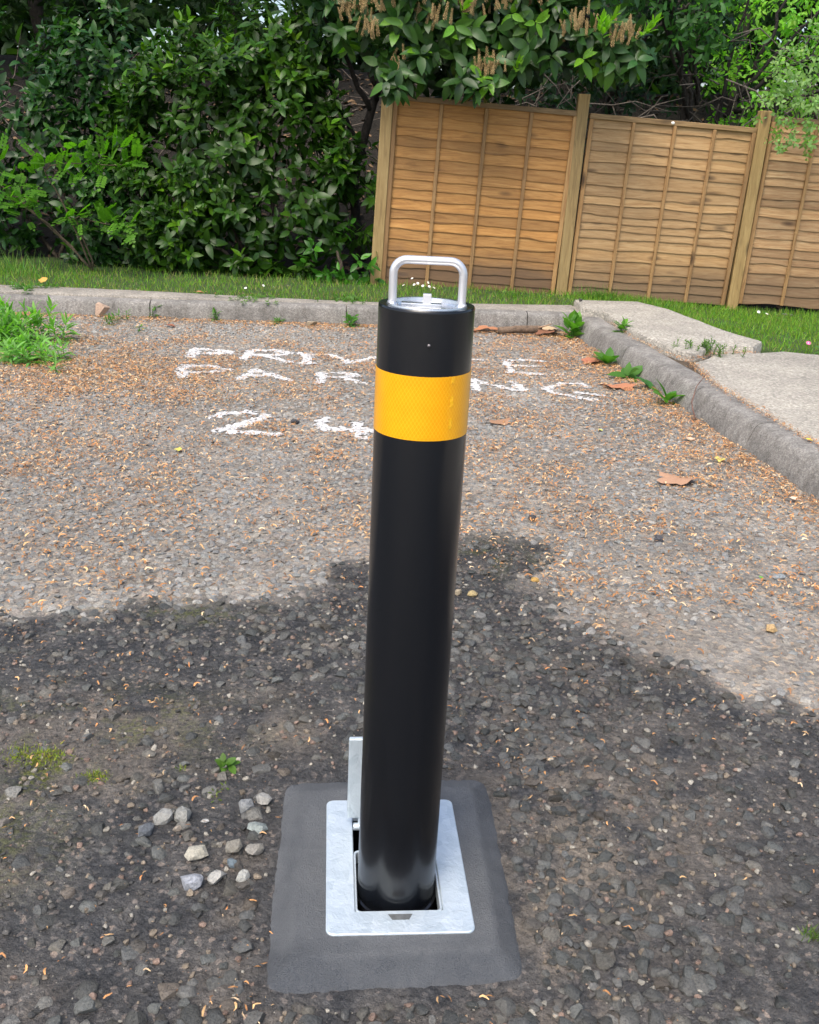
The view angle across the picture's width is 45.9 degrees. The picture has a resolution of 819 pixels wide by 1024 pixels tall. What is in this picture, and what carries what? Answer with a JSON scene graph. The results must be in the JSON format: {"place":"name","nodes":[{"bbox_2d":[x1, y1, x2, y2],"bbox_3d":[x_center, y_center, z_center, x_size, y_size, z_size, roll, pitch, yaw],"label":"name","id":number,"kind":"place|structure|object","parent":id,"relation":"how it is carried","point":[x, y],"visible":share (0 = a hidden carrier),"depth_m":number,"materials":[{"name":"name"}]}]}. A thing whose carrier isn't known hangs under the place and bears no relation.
{"place":"outdoors","nodes":[
{"label":"outdoors","id":0,"kind":"place"},
{"bbox_2d":[0,314,818,1023],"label":"ground","id":1,"kind":"structure","parent":0,"point":[712,936],"depth_m":2.45,"materials":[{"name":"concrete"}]},
{"bbox_2d":[0,326,74,372],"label":"weed","id":2,"kind":"object","parent":1,"relation":"on","point":[14,351],"visible":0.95,"depth_m":5.65,"materials":[{"name":"green plant"}]},
{"bbox_2d":[0,294,79,348],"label":"weed","id":3,"kind":"object","parent":1,"relation":"on","point":[10,321],"visible":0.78,"depth_m":6.18,"materials":[{"name":"green plant"}]},
{"bbox_2d":[0,741,81,768],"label":"grass tuft","id":4,"kind":"object","parent":1,"relation":"on","point":[34,755],"visible":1,"depth_m":2.14,"materials":[{"name":"green plant"}]},
{"bbox_2d":[75,768,112,787],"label":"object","id":5,"kind":"object","parent":1,"relation":"on","point":[97,775],"visible":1,"depth_m":2.08,"materials":[{"name":"green plant"}]},
{"bbox_2d":[95,302,109,316],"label":"loose stone","id":6,"kind":"object","parent":1,"relation":"on","point":[100,308],"visible":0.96,"depth_m":7.22,"materials":[{"name":"beige stone"}]},
{"bbox_2d":[95,308,143,331],"bbox_3d":[-2.118,-1.402,7.020,0.282,0.120,0.754,-8,23,-27],"label":"weed","id":7,"kind":"object","parent":1,"relation":"on","point":[117,319],"visible":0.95,"depth_m":6.99,"materials":[{"name":"green plant"}]},
{"bbox_2d":[138,822,153,837],"bbox_3d":[-0.524,0.631,1.916,0.028,0.030,0.035,3,21,0],"label":"loose stone","id":8,"kind":"object","parent":1,"relation":"on","point":[145,829],"visible":1,"depth_m":1.91,"materials":[{"name":"grey stone"}]},
{"bbox_2d":[153,808,172,824],"bbox_3d":[-0.496,0.617,1.955,0.030,0.027,0.041,18,25,35],"label":"loose stone","id":9,"kind":"object","parent":1,"relation":"on","point":[163,816],"visible":1,"depth_m":1.95,"materials":[{"name":"grey stone"}]},
{"bbox_2d":[173,825,181,831],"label":"loose stone","id":10,"kind":"object","parent":1,"relation":"on","point":[177,828],"visible":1,"depth_m":1.93,"materials":[{"name":"beige stone"}]},
{"bbox_2d":[174,806,191,821],"bbox_3d":[-0.461,0.616,1.964,0.033,0.029,0.035,3,21,0],"label":"loose stone","id":11,"kind":"object","parent":1,"relation":"on","point":[182,814],"visible":1,"depth_m":1.95,"materials":[{"name":"grey stone"}]},
{"bbox_2d":[180,873,203,890],"bbox_3d":[-0.404,0.684,1.787,0.043,0.029,0.031,3,21,0],"label":"loose stone","id":12,"kind":"object","parent":1,"relation":"on","point":[193,882],"visible":1,"depth_m":1.78,"materials":[{"name":"grey stone"}]},
{"bbox_2d":[184,845,208,860],"bbox_3d":[-0.411,0.657,1.858,0.034,0.028,0.042,21,27,39],"label":"loose stone","id":13,"kind":"object","parent":1,"relation":"on","point":[196,852],"visible":1,"depth_m":1.85,"materials":[{"name":"beige stone"}]},
{"bbox_2d":[211,307,220,320],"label":"weed","id":14,"kind":"object","parent":1,"relation":"on","point":[214,311],"visible":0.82,"depth_m":7.26,"materials":[{"name":"green plant"}]},
{"bbox_2d":[207,870,226,884],"bbox_3d":[-0.363,0.680,1.807,0.029,0.022,0.037,9,22,16],"label":"loose stone","id":15,"kind":"object","parent":1,"relation":"on","point":[214,877],"visible":1,"depth_m":1.80,"materials":[{"name":"grey stone"}]},
{"bbox_2d":[208,781,228,802],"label":"weed","id":16,"kind":"object","parent":1,"relation":"on","point":[218,792],"visible":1,"depth_m":2.04,"materials":[{"name":"green plant"}]},
{"bbox_2d":[215,753,239,773],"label":"weed","id":17,"kind":"object","parent":1,"relation":"on","point":[221,761],"visible":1,"depth_m":2.12,"materials":[{"name":"green plant"}]},
{"bbox_2d":[227,858,236,867],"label":"loose stone","id":18,"kind":"object","parent":1,"relation":"on","point":[231,862],"visible":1,"depth_m":1.84,"materials":[{"name":"stone"}]},
{"bbox_2d":[225,839,242,853],"bbox_3d":[-0.341,0.653,1.882,0.033,0.024,0.036,3,21,0],"label":"loose stone","id":19,"kind":"object","parent":1,"relation":"on","point":[234,846],"visible":1,"depth_m":1.87,"materials":[{"name":"beige stone"}]},
{"bbox_2d":[93,0,378,280],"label":"laurel bush","id":20,"kind":"object","parent":1,"relation":"on","point":[290,78],"visible":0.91,"depth_m":8.56,"materials":[{"name":"green plant"}]},
{"bbox_2d":[236,869,249,881],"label":"loose stone","id":21,"kind":"object","parent":1,"relation":"on","point":[243,875],"visible":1,"depth_m":1.80,"materials":[{"name":"grey stone"}]},
{"bbox_2d":[238,799,253,812],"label":"loose stone","id":22,"kind":"object","parent":1,"relation":"on","point":[245,805],"visible":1,"depth_m":1.99,"materials":[{"name":"grey stone"}]},
{"bbox_2d":[245,843,264,854],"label":"loose stone","id":23,"kind":"object","parent":1,"relation":"on","point":[254,849],"visible":1,"depth_m":1.87,"materials":[{"name":"grey stone"}]},
{"bbox_2d":[247,821,267,833],"bbox_3d":[-0.304,0.632,1.943,0.040,0.019,0.034,12,22,22],"label":"loose stone","id":24,"kind":"object","parent":1,"relation":"on","point":[258,827],"visible":1,"depth_m":1.93,"materials":[{"name":"grey stone"}]},
{"bbox_2d":[256,792,271,804],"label":"loose stone","id":25,"kind":"object","parent":1,"relation":"on","point":[262,798],"visible":1,"depth_m":2.01,"materials":[{"name":"grey stone"}]},
{"bbox_2d":[272,317,283,325],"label":"weed","id":26,"kind":"object","parent":1,"relation":"on","point":[278,319],"visible":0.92,"depth_m":7.33,"materials":[{"name":"green plant"}]},
{"bbox_2d":[0,293,574,332],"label":"kerb","id":27,"kind":"structure","parent":1,"relation":"on","point":[327,313],"depth_m":7.32,"materials":[{"name":"concrete"}]},
{"bbox_2d":[291,419,298,423],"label":"loose stone","id":28,"kind":"object","parent":1,"relation":"on","point":[295,421],"visible":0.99,"depth_m":4.75,"materials":[{"name":"grey stone"}]},
{"bbox_2d":[306,321,318,325],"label":"loose stone","id":29,"kind":"object","parent":1,"relation":"on","point":[309,323],"visible":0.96,"depth_m":7.25,"materials":[{"name":"beige stone"}]},
{"bbox_2d":[343,309,361,327],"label":"weed","id":30,"kind":"object","parent":1,"relation":"on","point":[350,318],"visible":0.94,"depth_m":7.29,"materials":[{"name":"green plant"}]},
{"bbox_2d":[174,347,604,439],"bbox_3d":[-0.156,-0.701,5.518,2.594,0.029,2.098,3,21,0],"label":"painted lettering","id":31,"kind":"object","parent":1,"relation":"on","point":[195,351],"visible":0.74,"depth_m":5.71,"materials":[{"name":"white paint"}]},
{"bbox_2d":[267,780,521,993],"bbox_3d":[-0.032,0.684,1.853,0.482,0.037,0.616,1,21,-4],"label":"mortar collar","id":32,"kind":"object","parent":1,"relation":"on","point":[308,954],"visible":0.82,"depth_m":1.69,"materials":[{"name":"grey concrete"}]},
{"bbox_2d":[326,737,474,935],"bbox_3d":[-0.028,0.660,1.844,0.261,0.403,0.366,1,21,-5],"label":"ground socket","id":33,"kind":"object","parent":32,"relation":"in","point":[451,913],"visible":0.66,"depth_m":1.79,"materials":[{"name":"metal"}]},
{"bbox_2d":[357,255,474,910],"bbox_3d":[-0.002,0.242,1.638,0.154,1.312,0.154,3,21,0],"label":"bollard","id":34,"kind":"object","parent":33,"relation":"on","point":[423,372],"visible":0.96,"depth_m":1.52,"materials":[{"name":"metal"}]},
{"bbox_2d":[0,285,818,1023],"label":"fallen blossom","id":35,"kind":"object","parent":1,"relation":"on","point":[234,357],"depth_m":4.45,"materials":[{"name":"orange plant"}]},
{"bbox_2d":[455,589,461,595],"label":"loose stone","id":36,"kind":"object","parent":1,"relation":"on","point":[458,592],"visible":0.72,"depth_m":3.01,"materials":[{"name":"grey stone"}]},
{"bbox_2d":[467,590,477,596],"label":"loose stone","id":37,"kind":"object","parent":1,"relation":"on","point":[472,593],"visible":1,"depth_m":3.00,"materials":[{"name":"beige stone"}]},
{"bbox_2d":[474,325,497,330],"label":"fallen leaf","id":38,"kind":"object","parent":1,"relation":"on","point":[481,327],"visible":0.85,"depth_m":7.42,"materials":[{"name":"orange plant"}]},
{"bbox_2d":[487,418,511,424],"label":"fallen leaf","id":39,"kind":"object","parent":1,"relation":"on","point":[500,421],"visible":1,"depth_m":4.91,"materials":[{"name":"brown plant"}]},
{"bbox_2d":[497,324,550,333],"bbox_3d":[0.867,-1.403,7.353,0.405,0.092,0.119,0,21,-7],"label":"stick","id":40,"kind":"object","parent":1,"relation":"on","point":[519,329],"visible":0.99,"depth_m":7.32,"materials":[{"name":"brown wood"}]},
{"bbox_2d":[528,515,536,520],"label":"loose stone","id":41,"kind":"object","parent":1,"relation":"on","point":[534,517],"visible":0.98,"depth_m":3.65,"materials":[{"name":"stone"}]},
{"bbox_2d":[531,577,538,582],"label":"loose stone","id":42,"kind":"object","parent":1,"relation":"on","point":[535,579],"visible":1,"depth_m":3.12,"materials":[{"name":"orange stone"}]},
{"bbox_2d":[536,329,562,333],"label":"fallen leaf","id":43,"kind":"object","parent":1,"relation":"on","point":[543,331],"visible":0.98,"depth_m":7.36,"materials":[{"name":"brown plant"}]},
{"bbox_2d":[542,326,558,329],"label":"fallen leaf","id":44,"kind":"object","parent":1,"relation":"on","point":[548,328],"visible":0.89,"depth_m":7.48,"materials":[{"name":"beige plant"}]},
{"bbox_2d":[554,310,584,337],"bbox_3d":[1.231,-1.416,7.304,0.246,0.237,0.219,-4,22,-18],"label":"weed","id":45,"kind":"object","parent":1,"relation":"on","point":[575,316],"visible":0.99,"depth_m":7.29,"materials":[{"name":"green plant"}]},
{"bbox_2d":[581,357,602,363],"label":"fallen leaf","id":46,"kind":"object","parent":1,"relation":"on","point":[588,359],"visible":1,"depth_m":6.48,"materials":[{"name":"brown plant"}]},
{"bbox_2d":[593,347,619,365],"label":"weed","id":47,"kind":"object","parent":1,"relation":"on","point":[608,356],"visible":0.84,"depth_m":6.45,"materials":[{"name":"green plant"}]},
{"bbox_2d":[601,383,635,390],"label":"fallen leaf","id":48,"kind":"object","parent":1,"relation":"on","point":[623,385],"visible":1,"depth_m":5.80,"materials":[{"name":"brown plant"}]},
{"bbox_2d":[607,362,642,382],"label":"weed","id":49,"kind":"object","parent":1,"relation":"on","point":[628,371],"visible":0.79,"depth_m":6.07,"materials":[{"name":"green plant"}]},
{"bbox_2d":[635,376,658,390],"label":"weed","id":50,"kind":"object","parent":1,"relation":"on","point":[648,383],"visible":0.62,"depth_m":5.81,"materials":[{"name":"green plant"}]},
{"bbox_2d":[654,535,663,541],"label":"loose stone","id":51,"kind":"object","parent":1,"relation":"on","point":[659,538],"visible":0.98,"depth_m":3.51,"materials":[{"name":"grey stone"}]},
{"bbox_2d":[650,379,684,404],"bbox_3d":[1.459,-0.666,5.495,0.218,0.177,0.228,3,21,0],"label":"weed","id":52,"kind":"object","parent":1,"relation":"on","point":[669,396],"visible":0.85,"depth_m":5.46,"materials":[{"name":"green plant"}]},
{"bbox_2d":[576,317,818,502],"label":"kerb","id":53,"kind":"structure","parent":1,"relation":"on","point":[794,459],"depth_m":5.04,"materials":[{"name":"concrete"}]},
{"bbox_2d":[691,373,706,420],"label":"dead stem","id":54,"kind":"object","parent":53,"relation":"on","point":[693,397],"visible":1,"depth_m":5.18,"materials":[{"name":"plant"}]},
{"bbox_2d":[766,624,777,632],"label":"loose stone","id":55,"kind":"object","parent":1,"relation":"on","point":[772,628],"visible":1,"depth_m":2.87,"materials":[{"name":"beige stone"}]},
{"bbox_2d":[772,574,785,579],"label":"loose stone","id":56,"kind":"object","parent":1,"relation":"on","point":[780,576],"visible":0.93,"depth_m":3.24,"materials":[{"name":"grey stone"}]},
{"bbox_2d":[796,920,818,941],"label":"grass tuft","id":57,"kind":"object","parent":1,"relation":"on","point":[811,934],"visible":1,"depth_m":1.74,"materials":[{"name":"green plant"}]},
{"bbox_2d":[0,285,818,442],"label":"path","id":58,"kind":"structure","parent":0,"point":[784,385],"depth_m":6.34,"materials":[{"name":"concrete"}]},
{"bbox_2d":[8,281,58,293],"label":"weed","id":59,"kind":"object","parent":58,"relation":"on","point":[25,287],"visible":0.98,"depth_m":7.42,"materials":[{"name":"green plant"}]},
{"bbox_2d":[215,290,281,304],"bbox_3d":[-1.240,-1.676,7.520,0.529,0.061,0.634,-9,24,-28],"label":"weed","id":60,"kind":"object","parent":58,"relation":"on","point":[252,294],"visible":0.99,"depth_m":7.47,"materials":[{"name":"green plant"}]},
{"bbox_2d":[313,293,367,303],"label":"weed","id":61,"kind":"object","parent":58,"relation":"on","point":[352,297],"visible":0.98,"depth_m":7.62,"materials":[{"name":"green plant"}]},
{"bbox_2d":[667,356,703,376],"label":"verge soil","id":62,"kind":"structure","parent":58,"relation":"on","point":[688,364],"depth_m":6.01,"materials":[{"name":"brown soil"}]},
{"bbox_2d":[612,316,634,331],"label":"weed","id":63,"kind":"object","parent":62,"relation":"on","point":[622,325],"visible":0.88,"depth_m":6.88,"materials":[{"name":"green plant"}]},
{"bbox_2d":[672,335,746,357],"bbox_3d":[1.907,-1.059,6.194,0.475,0.114,0.264,3,21,0],"label":"weed","id":64,"kind":"object","parent":58,"relation":"on","point":[704,343],"visible":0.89,"depth_m":6.18,"materials":[{"name":"green plant"}]},
{"bbox_2d":[0,54,818,313],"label":"bank","id":65,"kind":"structure","parent":0,"point":[357,117],"depth_m":10.91,"materials":[{"name":"brown plant"}]},
{"bbox_2d":[0,0,82,41],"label":"tree","id":66,"kind":"object","parent":65,"relation":"on","point":[3,38],"visible":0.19,"depth_m":11.21,"materials":[{"name":"green plant"}]},
{"bbox_2d":[0,0,175,81],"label":"tree","id":67,"kind":"object","parent":65,"relation":"on","point":[37,14],"visible":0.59,"depth_m":10.77,"materials":[{"name":"green plant"}]},
{"bbox_2d":[0,0,200,266],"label":"laurel bush","id":68,"kind":"object","parent":65,"relation":"on","point":[37,99],"visible":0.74,"depth_m":8.78,"materials":[{"name":"green plant"}]},
{"bbox_2d":[114,0,329,72],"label":"tree","id":69,"kind":"object","parent":65,"relation":"on","point":[200,4],"visible":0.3,"depth_m":10.91,"materials":[{"name":"green plant"}]},
{"bbox_2d":[0,0,818,103],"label":"woodland","id":70,"kind":"object","parent":65,"relation":"on","point":[10,47],"visible":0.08,"depth_m":15.11,"materials":[{"name":"green plant"}]},
{"bbox_2d":[0,0,818,235],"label":"dead twigs","id":71,"kind":"object","parent":65,"relation":"on","point":[680,84],"visible":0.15,"depth_m":9.54,"materials":[{"name":"brown plant"}]},
{"bbox_2d":[274,0,663,272],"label":"laurel tree","id":72,"kind":"object","parent":65,"relation":"on","point":[463,43],"visible":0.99,"depth_m":7.75,"materials":[{"name":"green plant"}]},
{"bbox_2d":[533,0,714,108],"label":"tree","id":73,"kind":"object","parent":65,"relation":"on","point":[565,88],"visible":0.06,"depth_m":10.90,"materials":[{"name":"green plant"}]},
{"bbox_2d":[484,0,770,151],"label":"tree","id":74,"kind":"object","parent":65,"relation":"on","point":[600,94],"visible":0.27,"depth_m":9.62,"materials":[{"name":"green plant"}]},
{"bbox_2d":[594,0,771,121],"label":"tree","id":75,"kind":"object","parent":65,"relation":"on","point":[679,27],"visible":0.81,"depth_m":8.93,"materials":[{"name":"green plant"}]},
{"bbox_2d":[633,0,818,113],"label":"tree","id":76,"kind":"object","parent":65,"relation":"on","point":[728,22],"visible":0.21,"depth_m":11.10,"materials":[{"name":"green plant"}]},
{"bbox_2d":[681,0,818,129],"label":"tree","id":77,"kind":"object","parent":65,"relation":"on","point":[792,20],"visible":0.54,"depth_m":9.81,"materials":[{"name":"green plant"}]},
{"bbox_2d":[718,0,818,96],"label":"tree","id":78,"kind":"object","parent":65,"relation":"on","point":[781,14],"visible":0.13,"depth_m":11.59,"materials":[{"name":"green plant"}]},
{"bbox_2d":[741,16,818,160],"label":"shrub","id":79,"kind":"object","parent":65,"relation":"on","point":[806,80],"visible":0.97,"depth_m":8.00,"materials":[{"name":"green plant"}]},
{"bbox_2d":[0,256,818,354],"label":"lawn","id":80,"kind":"structure","parent":0,"point":[764,349],"depth_m":8.36,"materials":[{"name":"green plant"}]},
{"bbox_2d":[0,246,61,277],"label":"grass tuft","id":81,"kind":"object","parent":80,"relation":"on","point":[15,264],"visible":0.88,"depth_m":8.20,"materials":[{"name":"green plant"}]},
{"bbox_2d":[39,277,47,281],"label":"fallen leaf","id":82,"kind":"object","parent":80,"relation":"on","point":[43,279],"visible":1,"depth_m":7.77,"materials":[{"name":"yellow plant"}]},
{"bbox_2d":[0,125,148,270],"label":"sapling","id":83,"kind":"object","parent":80,"relation":"on","point":[14,195],"visible":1,"depth_m":8.21,"materials":[{"name":"green plant"}]},
{"bbox_2d":[293,218,384,284],"bbox_3d":[-0.629,-2.328,8.762,0.864,0.680,0.516,3,21,0],"label":"laurel bush","id":84,"kind":"object","parent":80,"relation":"on","point":[341,275],"visible":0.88,"depth_m":8.69,"materials":[{"name":"green plant"}]},
{"bbox_2d":[478,288,542,299],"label":"grass tuft","id":85,"kind":"object","parent":80,"relation":"on","point":[507,293],"visible":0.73,"depth_m":8.47,"materials":[{"name":"green plant"}]},
{"bbox_2d":[549,282,630,300],"bbox_3d":[1.655,-2.001,8.710,0.886,0.177,0.477,3,21,0],"label":"grass tuft","id":86,"kind":"object","parent":80,"relation":"on","point":[600,295],"visible":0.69,"depth_m":8.68,"materials":[{"name":"green plant"}]},
{"bbox_2d":[370,94,818,308],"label":"wooden fence","id":87,"kind":"object","parent":80,"relation":"on","point":[486,194],"visible":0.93,"depth_m":8.69,"materials":[{"name":"brown wood"}]},
{"bbox_2d":[633,294,700,312],"bbox_3d":[2.195,-1.804,8.324,0.695,0.152,0.364,3,21,0],"label":"grass tuft","id":88,"kind":"object","parent":80,"relation":"on","point":[666,304],"visible":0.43,"depth_m":8.33,"materials":[{"name":"green plant"}]},
{"bbox_2d":[17,0,815,95],"label":"sky","id":89,"kind":"structure","parent":0,"point":[261,18],"materials":[{"name":"white"}]}
]}

